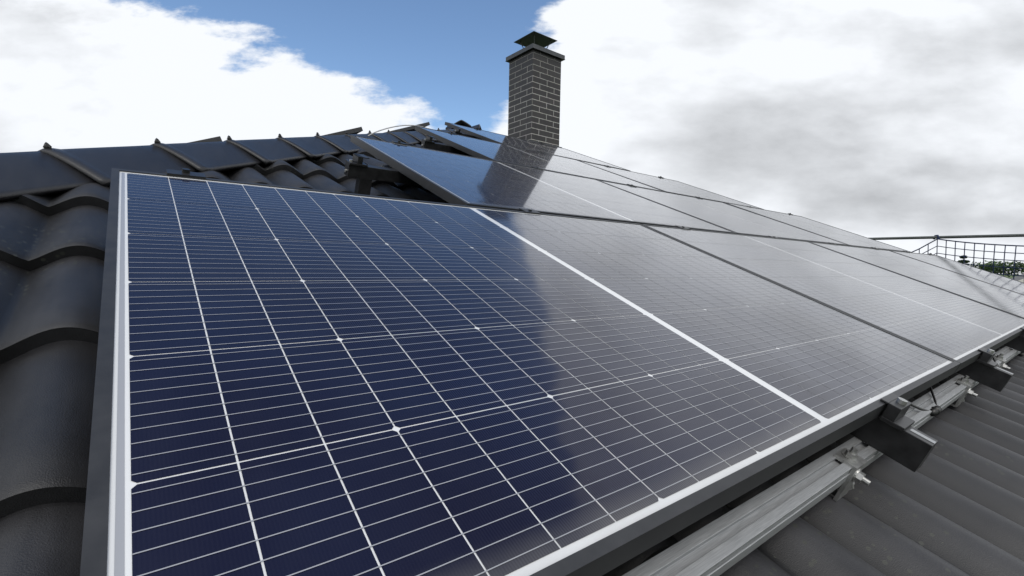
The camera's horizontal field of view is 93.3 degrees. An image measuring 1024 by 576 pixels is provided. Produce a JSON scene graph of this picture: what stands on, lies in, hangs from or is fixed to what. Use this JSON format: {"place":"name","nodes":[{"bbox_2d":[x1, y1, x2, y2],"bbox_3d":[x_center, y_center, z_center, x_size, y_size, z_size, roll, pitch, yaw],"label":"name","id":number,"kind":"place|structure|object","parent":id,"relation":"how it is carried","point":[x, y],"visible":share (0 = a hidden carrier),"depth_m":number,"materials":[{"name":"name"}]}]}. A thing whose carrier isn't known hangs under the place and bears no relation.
{"place":"outdoors","nodes":[
{"label":"outdoors","id":0,"kind":"place"},
{"bbox_2d":[0,0,1023,274],"label":"sky","id":1,"kind":"structure","parent":0,"point":[866,118],"materials":[{"name":"white"}]},
{"bbox_2d":[508,49,560,145],"bbox_3d":[0.303,-2.289,6.745,0.510,1.750,0.510,-1,4,-38],"label":"chimney","id":2,"kind":"object","parent":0,"point":[534,95],"visible":0.68,"depth_m":6.54,"materials":[{"name":"brick"}]},
{"bbox_2d":[1011,274,1023,282],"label":"neighbour house","id":3,"kind":"structure","parent":0,"point":[1019,278],"depth_m":46.65,"materials":[{"name":"paint"}]},
{"label":"terrain","id":4,"kind":"structure","parent":0,"visible":0},
{"bbox_2d":[870,234,1023,239],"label":"scaffold guard rail","id":5,"kind":"object","parent":4,"relation":"on","point":[956,236],"visible":0.02,"depth_m":7.96,"materials":[{"name":"silver metal"}]},
{"bbox_2d":[912,235,1023,278],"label":"safety net","id":6,"kind":"object","parent":5,"relation":"attached to","point":[973,257],"visible":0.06,"depth_m":7.67,"materials":[{"name":"grey metal"}]},
{"bbox_2d":[957,255,970,265],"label":"spruce","id":7,"kind":"object","parent":4,"relation":"on","point":[962,261],"visible":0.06,"depth_m":70.66,"materials":[{"name":"green plant"}]},
{"bbox_2d":[971,260,1000,271],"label":"hedgerow tree","id":8,"kind":"object","parent":4,"relation":"on","point":[987,268],"visible":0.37,"depth_m":408.14,"materials":[{"name":"green plant"}]},
{"bbox_2d":[991,260,1023,276],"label":"hedgerow tree","id":9,"kind":"object","parent":4,"relation":"on","point":[1009,271],"visible":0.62,"depth_m":428.39,"materials":[{"name":"green plant"}]},
{"bbox_2d":[1008,261,1023,273],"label":"hedgerow tree","id":10,"kind":"object","parent":4,"relation":"on","point":[1017,264],"visible":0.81,"depth_m":419.29,"materials":[{"name":"green plant"}]},
{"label":"house walls","id":11,"kind":"object","parent":4,"relation":"on","visible":0},
{"bbox_2d":[0,141,1023,575],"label":"roof tiles","id":12,"kind":"object","parent":11,"relation":"on","point":[952,505],"visible":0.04,"depth_m":0.81,"materials":[{"name":"grey tile"}]},
{"bbox_2d":[0,128,466,200],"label":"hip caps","id":13,"kind":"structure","parent":12,"relation":"on","point":[47,169],"depth_m":1.57,"materials":[{"name":"black"}]},
{"bbox_2d":[368,125,425,135],"bbox_3d":[-0.764,-1.193,3.873,0.040,0.326,1.447,2,3,13],"label":"solar cable","id":14,"kind":"object","parent":13,"relation":"on","point":[392,127],"visible":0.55,"depth_m":3.45,"materials":[{"name":"grey plastic"}]},
{"bbox_2d":[451,120,471,128],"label":"hip caps","id":15,"kind":"object","parent":13,"relation":"on","point":[462,123],"visible":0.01,"depth_m":6.22,"materials":[{"name":"black"}]},
{"bbox_2d":[471,124,481,129],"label":"hip caps","id":16,"kind":"object","parent":12,"relation":"on","point":[478,126],"visible":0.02,"depth_m":6.32,"materials":[{"name":"black"}]},
{"bbox_2d":[505,31,564,147],"bbox_3d":[0.310,-2.641,6.726,0.588,1.655,0.588,-1,4,-38],"label":"chimney cowl","id":17,"kind":"object","parent":12,"relation":"on","point":[536,41],"visible":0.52,"depth_m":6.58,"materials":[{"name":"grey metal"}]},
{"bbox_2d":[381,165,1019,575],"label":"mount rails","id":18,"kind":"object","parent":12,"relation":"on","point":[723,543],"visible":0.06,"depth_m":0.67,"materials":[{"name":"metal"}]},
{"bbox_2d":[344,128,1023,471],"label":"mounting clamps","id":19,"kind":"object","parent":18,"relation":"on","point":[889,433],"visible":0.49,"depth_m":0.94,"materials":[{"name":"metal"}]},
{"bbox_2d":[166,128,932,254],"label":"module clamps","id":20,"kind":"object","parent":19,"relation":"attached to","point":[185,172],"visible":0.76,"depth_m":1.11,"materials":[{"name":"silver metal"}]},
{"bbox_2d":[80,122,1023,575],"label":"solar panels","id":21,"kind":"object","parent":19,"relation":"attached to","point":[596,368],"visible":0.99,"depth_m":0.68,"materials":[{"name":"glass"}]},
{"bbox_2d":[345,130,1023,501],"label":"mounting bolts","id":22,"kind":"object","parent":18,"relation":"attached to","point":[853,460],"visible":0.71,"depth_m":0.85,"materials":[{"name":"silver metal"}]},
{"bbox_2d":[911,357,999,415],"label":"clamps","id":23,"kind":"object","parent":18,"relation":"on","point":[936,410],"visible":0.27,"depth_m":1.18,"materials":[{"name":"silver"}]},
{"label":"roof tiles","id":24,"kind":"object","parent":11,"relation":"on","visible":0},
{"bbox_2d":[188,122,429,142],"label":"pv modules","id":25,"kind":"object","parent":24,"relation":"on","point":[349,131],"depth_m":3.74,"materials":[{"name":"metal"}]}
]}

